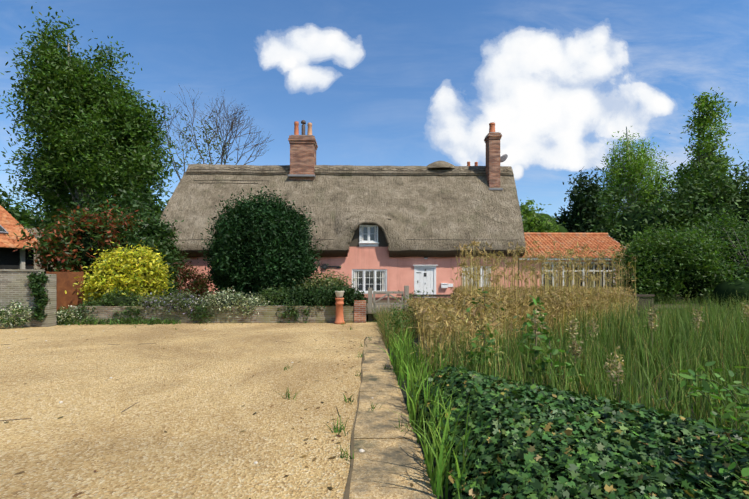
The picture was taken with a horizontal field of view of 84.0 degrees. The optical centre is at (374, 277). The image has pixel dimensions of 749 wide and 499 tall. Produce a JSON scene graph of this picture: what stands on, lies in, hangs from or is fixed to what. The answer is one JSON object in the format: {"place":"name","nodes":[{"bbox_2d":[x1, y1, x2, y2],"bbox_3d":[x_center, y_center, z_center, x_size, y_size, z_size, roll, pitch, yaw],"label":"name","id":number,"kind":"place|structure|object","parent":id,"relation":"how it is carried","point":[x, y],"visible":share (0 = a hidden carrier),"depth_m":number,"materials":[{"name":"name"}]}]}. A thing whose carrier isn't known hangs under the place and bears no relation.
{"place":"outdoors","nodes":[
{"label":"outdoors","id":0,"kind":"place"},
{"bbox_2d":[0,322,436,498],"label":"gravel drive","id":1,"kind":"structure","parent":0,"point":[192,402],"depth_m":5.02,"materials":[{"name":"beige gravel"}]},
{"bbox_2d":[0,269,56,326],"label":"tall wall","id":2,"kind":"structure","parent":1,"relation":"on","point":[14,286],"depth_m":13.51,"materials":[{"name":"grey brick"}]},
{"bbox_2d":[26,271,50,321],"bbox_3d":[-10.862,0.575,13.424,0.696,1.741,0.595,0,0,28],"label":"ivy on pier","id":3,"kind":"object","parent":2,"relation":"attached to","point":[37,281],"visible":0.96,"depth_m":13.37,"materials":[{"name":"green plant"}]},
{"bbox_2d":[0,299,84,328],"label":"flowering bush","id":4,"kind":"object","parent":1,"relation":"on","point":[21,311],"visible":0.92,"depth_m":13.12,"materials":[{"name":"white plant"}]},
{"bbox_2d":[57,314,180,325],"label":"wall weeds","id":5,"kind":"object","parent":1,"relation":"on","point":[151,321],"depth_m":14.18,"materials":[{"name":"green plant"}]},
{"bbox_2d":[0,323,412,498],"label":"gravel litter","id":6,"kind":"object","parent":1,"relation":"on","point":[315,458],"visible":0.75,"depth_m":4.89,"materials":[{"name":"green plant"}]},
{"bbox_2d":[68,300,365,323],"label":"wall","id":7,"kind":"structure","parent":1,"relation":"on","point":[266,314],"depth_m":14.60,"materials":[{"name":"grey stone"}]},
{"bbox_2d":[175,327,349,435],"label":"weeds","id":8,"kind":"object","parent":1,"relation":"on","point":[340,428],"visible":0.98,"depth_m":4.37,"materials":[{"name":"green plant"}]},
{"bbox_2d":[199,321,413,463],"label":"edge weeds","id":9,"kind":"object","parent":1,"relation":"on","point":[346,401],"visible":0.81,"depth_m":5.04,"materials":[{"name":"green plant"}]},
{"bbox_2d":[334,291,344,323],"bbox_3d":[-1.209,1.043,14.403,0.370,1.140,0.370,0,0,-2],"label":"chimney pot planter","id":10,"kind":"object","parent":1,"relation":"on","point":[339,303],"visible":0.98,"depth_m":14.29,"materials":[{"name":"ceramic"}]},
{"bbox_2d":[349,337,429,498],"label":"concrete strip","id":11,"kind":"object","parent":1,"relation":"on","point":[387,469],"visible":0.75,"depth_m":4.02,"materials":[{"name":"beige concrete"}]},
{"bbox_2d":[343,337,366,498],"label":"curb edge","id":12,"kind":"object","parent":11,"relation":"on","point":[347,493],"depth_m":3.81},
{"bbox_2d":[0,0,748,217],"label":"sky","id":13,"kind":"structure","parent":0,"point":[377,82],"materials":[{"name":"blue"}]},
{"bbox_2d":[62,293,724,313],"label":"garden ground","id":14,"kind":"structure","parent":0,"point":[396,301],"depth_m":20.42,"materials":[{"name":"soil"}]},
{"bbox_2d":[46,271,83,311],"bbox_3d":[-11.654,0.568,15.670,1.330,1.590,0.070,0,0,-2],"label":"rusty steel panel","id":15,"kind":"object","parent":14,"relation":"on","point":[66,280],"visible":0.5,"depth_m":15.66,"materials":[{"name":"orange metal"}]},
{"bbox_2d":[65,239,174,303],"bbox_3d":[-9.707,0.146,16.439,3.403,3.300,3.445,0,0,-2],"label":"golden shrub","id":16,"kind":"object","parent":14,"relation":"on","point":[137,271],"visible":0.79,"depth_m":15.65,"materials":[{"name":"yellow plant"}]},
{"bbox_2d":[117,208,194,300],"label":"shrubs","id":17,"kind":"object","parent":14,"relation":"on","point":[159,236],"visible":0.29,"depth_m":19.90,"materials":[{"name":"green plant"}]},
{"bbox_2d":[170,258,213,300],"bbox_3d":[-9.779,0.214,22.360,3.039,2.925,1.824,0,0,-2],"label":"red shrub","id":18,"kind":"object","parent":14,"relation":"on","point":[201,287],"visible":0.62,"depth_m":22.15,"materials":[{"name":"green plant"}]},
{"bbox_2d":[200,180,329,298],"bbox_3d":[-4.969,-1.145,19.356,5.903,6.618,5.416,0,0,-2],"label":"yew tree","id":19,"kind":"object","parent":14,"relation":"on","point":[255,246],"visible":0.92,"depth_m":18.00,"materials":[{"name":"green plant"}]},
{"bbox_2d":[290,266,356,292],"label":"pale shrubs","id":20,"kind":"object","parent":14,"relation":"on","point":[328,281],"visible":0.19,"depth_m":18.70,"materials":[{"name":"green plant"}]},
{"bbox_2d":[553,161,612,232],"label":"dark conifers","id":21,"kind":"object","parent":14,"relation":"on","point":[584,200],"visible":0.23,"depth_m":46.38,"materials":[{"name":"green plant"}]},
{"bbox_2d":[575,155,748,287],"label":"hedge trees","id":22,"kind":"object","parent":14,"relation":"on","point":[634,219],"visible":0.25,"depth_m":33.44,"materials":[{"name":"green plant"}]},
{"bbox_2d":[603,217,734,310],"bbox_3d":[15.066,-0.418,21.145,6.375,5.261,4.992,0,0,23],"label":"bush right of extension","id":23,"kind":"object","parent":14,"relation":"on","point":[666,266],"visible":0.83,"depth_m":20.31,"materials":[{"name":"green plant"}]},
{"bbox_2d":[686,208,748,312],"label":"shrubs","id":24,"kind":"object","parent":14,"relation":"on","point":[734,283],"visible":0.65,"depth_m":19.94,"materials":[{"name":"green plant"}]},
{"bbox_2d":[57,301,734,321],"bbox_3d":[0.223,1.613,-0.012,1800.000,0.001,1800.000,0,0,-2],"label":"ground","id":25,"kind":"structure","parent":0,"point":[376,319],"depth_m":18.01,"materials":[{"name":"green plant"}]},
{"bbox_2d":[0,247,33,268],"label":"barn walls","id":26,"kind":"structure","parent":25,"relation":"on","point":[10,258],"depth_m":20.72,"materials":[{"name":"black wood"}]},
{"bbox_2d":[0,205,38,248],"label":"barn roof","id":27,"kind":"structure","parent":26,"relation":"on","point":[8,222],"depth_m":21.08,"materials":[{"name":"orange tile"}]},
{"bbox_2d":[0,178,69,227],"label":"trees","id":28,"kind":"object","parent":25,"relation":"on","point":[16,214],"visible":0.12,"depth_m":44.06,"materials":[{"name":"green plant"}]},
{"bbox_2d":[25,228,85,294],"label":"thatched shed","id":29,"kind":"structure","parent":25,"relation":"on","point":[35,236],"depth_m":28.97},
{"bbox_2d":[7,194,173,295],"bbox_3d":[-13.416,-1.414,20.485,6.990,5.453,5.799,0,0,-2],"label":"red-leaved shrub","id":30,"kind":"object","parent":25,"relation":"on","point":[66,246],"visible":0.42,"depth_m":19.29,"materials":[{"name":"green plant"}]},
{"bbox_2d":[0,2,183,297],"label":"tall tree","id":31,"kind":"object","parent":25,"relation":"on","point":[83,117],"visible":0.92,"depth_m":30.17,"materials":[{"name":"green plant"}]},
{"bbox_2d":[46,165,172,299],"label":"trees","id":32,"kind":"object","parent":25,"relation":"on","point":[139,203],"visible":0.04,"depth_m":27.52,"materials":[{"name":"green plant"}]},
{"bbox_2d":[132,285,206,318],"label":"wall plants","id":33,"kind":"object","parent":25,"relation":"on","point":[180,301],"depth_m":14.53,"materials":[{"name":"green plant"}]},
{"bbox_2d":[82,284,291,318],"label":"wall plants","id":34,"kind":"object","parent":25,"relation":"on","point":[115,299],"depth_m":14.82,"materials":[{"name":"green plant"}]},
{"bbox_2d":[70,301,310,323],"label":"wall plants","id":35,"kind":"object","parent":25,"relation":"on","point":[204,315],"depth_m":14.48,"materials":[{"name":"green plant"}]},
{"bbox_2d":[150,85,273,179],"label":"bare twiggy tree","id":36,"kind":"object","parent":25,"relation":"on","point":[225,151],"visible":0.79,"depth_m":43.10,"materials":[{"name":"brown plant"}]},
{"bbox_2d":[190,286,270,319],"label":"wall plants","id":37,"kind":"object","parent":25,"relation":"on","point":[227,299],"depth_m":14.59,"materials":[{"name":"green plant"}]},
{"bbox_2d":[266,279,367,314],"bbox_3d":[-2.059,0.843,15.283,3.824,1.552,1.655,0,0,-2],"label":"hedge","id":38,"kind":"object","parent":25,"relation":"on","point":[320,296],"visible":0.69,"depth_m":14.88,"materials":[{"name":"green plant"}]},
{"bbox_2d":[172,247,517,299],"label":"cottage walls","id":39,"kind":"structure","parent":25,"relation":"on","point":[400,273],"depth_m":23.72,"materials":[{"name":"pink paint"}]},
{"bbox_2d":[160,172,525,257],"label":"thatch roof","id":40,"kind":"structure","parent":39,"relation":"on","point":[398,211],"depth_m":24.68,"materials":[{"name":"grey wicker"}]},
{"bbox_2d":[287,120,317,179],"bbox_3d":[-4.594,-7.877,26.816,1.700,4.380,1.770,0,0,-2],"label":"chimney","id":41,"kind":"object","parent":40,"relation":"on","point":[303,147],"visible":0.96,"depth_m":26.21,"materials":[{"name":"red brick"}]},
{"bbox_2d":[174,166,518,239],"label":"thatch liggers","id":42,"kind":"object","parent":40,"relation":"on","point":[343,173],"visible":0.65,"depth_m":26.58,"materials":[{"name":"brown wood"}]},
{"bbox_2d":[186,164,513,175],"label":"roof ridge","id":43,"kind":"structure","parent":40,"relation":"on","point":[263,173],"depth_m":26.67,"materials":[{"name":"wicker"}]},
{"bbox_2d":[426,161,454,168],"bbox_3d":[4.311,-7.309,27.193,2.088,0.628,1.275,0,0,-2],"label":"thatch finial","id":44,"kind":"object","parent":43,"relation":"on","point":[436,164],"visible":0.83,"depth_m":26.72,"materials":[{"name":"beige wicker"}]},
{"bbox_2d":[484,122,502,189],"bbox_3d":[7.541,-7.247,26.438,0.860,5.120,1.100,0,0,-2],"label":"chimney","id":45,"kind":"object","parent":40,"relation":"on","point":[492,139],"visible":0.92,"depth_m":26.11,"materials":[{"name":"red brick"}]},
{"bbox_2d":[500,154,507,162],"bbox_3d":[8.134,-7.570,26.530,0.580,0.565,0.624,0,0,0],"label":"satellite dish","id":46,"kind":"object","parent":45,"relation":"attached to","point":[503,158],"visible":0.81,"depth_m":26.49,"materials":[{"name":"grey metal"}]},
{"bbox_2d":[352,225,490,293],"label":"windows","id":47,"kind":"structure","parent":39,"relation":"in","point":[373,279],"depth_m":23.75,"materials":[{"name":"white wood"}]},
{"bbox_2d":[413,265,437,293],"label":"front door","id":48,"kind":"structure","parent":39,"relation":"in","point":[425,278],"depth_m":23.79,"materials":[{"name":"white wood"}]},
{"bbox_2d":[441,283,452,287],"bbox_3d":[4.147,0.473,23.737,0.700,0.280,0.145,0,0,-2],"label":"letterbox","id":49,"kind":"object","parent":39,"relation":"attached to","point":[445,285],"visible":0.98,"depth_m":23.67,"materials":[{"name":"white paint"}]},
{"bbox_2d":[367,303,399,318],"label":"garden steps","id":50,"kind":"structure","parent":25,"relation":"on","point":[380,307],"depth_m":18.39,"materials":[{"name":"grey stone"}]},
{"bbox_2d":[368,286,408,320],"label":"garden gate","id":51,"kind":"structure","parent":25,"relation":"on","point":[405,292],"depth_m":15.49,"materials":[{"name":"grey wood"}]},
{"bbox_2d":[368,290,432,349],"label":"rough bank grasses","id":52,"kind":"object","parent":25,"relation":"on","point":[388,321],"visible":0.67,"depth_m":10.99,"materials":[{"name":"green plant"}]},
{"bbox_2d":[519,197,568,232],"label":"pale tree","id":53,"kind":"object","parent":25,"relation":"on","point":[532,221],"visible":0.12,"depth_m":40.40,"materials":[{"name":"green plant"}]},
{"bbox_2d":[518,259,620,290],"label":"extension walls","id":54,"kind":"structure","parent":25,"relation":"on","point":[528,263],"depth_m":24.10,"materials":[{"name":"pink paint"}]},
{"bbox_2d":[519,258,614,293],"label":"conservatory windows","id":55,"kind":"structure","parent":54,"relation":"in","point":[591,267],"depth_m":24.15,"materials":[{"name":"white wood"}]},
{"bbox_2d":[518,232,626,257],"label":"extension roof","id":56,"kind":"structure","parent":54,"relation":"on","point":[601,241],"depth_m":25.69,"materials":[{"name":"orange tile"}]},
{"bbox_2d":[591,126,675,228],"bbox_3d":[24.575,-6.067,38.850,7.916,15.842,6.814,0,0,-2],"label":"tree","id":57,"kind":"object","parent":25,"relation":"on","point":[635,170],"visible":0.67,"depth_m":38.16,"materials":[{"name":"green plant"}]},
{"bbox_2d":[667,87,742,204],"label":"poplar","id":58,"kind":"object","parent":25,"relation":"on","point":[707,145],"visible":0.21,"depth_m":46.93,"materials":[{"name":"green plant"}]},
{"bbox_2d":[381,315,747,498],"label":"pond bed","id":59,"kind":"object","parent":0,"point":[417,341],"depth_m":6.18,"materials":[{"name":"brown soil"}]},
{"bbox_2d":[378,324,502,498],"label":"iris leaves","id":60,"kind":"object","parent":59,"relation":"on","point":[403,353],"visible":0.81,"depth_m":4.07,"materials":[{"name":"green plant"}]},
{"bbox_2d":[404,240,638,378],"bbox_3d":[5.539,0.289,11.553,10.186,2.647,11.510,0,0,-2],"label":"common reed stand","id":61,"kind":"object","parent":59,"relation":"on","point":[447,314],"visible":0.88,"depth_m":10.74,"materials":[{"name":"beige plant"}]},
{"bbox_2d":[462,289,584,386],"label":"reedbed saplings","id":62,"kind":"object","parent":59,"relation":"on","point":[537,348],"visible":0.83,"depth_m":6.01,"materials":[{"name":"green plant"}]},
{"bbox_2d":[409,293,654,315],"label":"wall","id":63,"kind":"structure","parent":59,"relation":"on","point":[637,295],"depth_m":17.42,"materials":[{"name":"brown brick"}]},
{"bbox_2d":[412,365,748,498],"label":"ivy bank","id":64,"kind":"structure","parent":59,"relation":"on","point":[542,441],"depth_m":2.95,"materials":[{"name":"green plant"}]},
{"bbox_2d":[421,290,748,444],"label":"reedmace leaves","id":65,"kind":"object","parent":59,"relation":"on","point":[721,338],"visible":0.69,"depth_m":6.21,"materials":[{"name":"green plant"}]},
{"bbox_2d":[658,361,748,485],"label":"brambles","id":66,"kind":"object","parent":59,"relation":"on","point":[729,413],"visible":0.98,"depth_m":2.50,"materials":[{"name":"green plant"}]},
{"bbox_2d":[528,300,748,393],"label":"flower seed heads","id":67,"kind":"object","parent":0,"point":[575,351],"visible":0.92,"depth_m":5.95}
]}

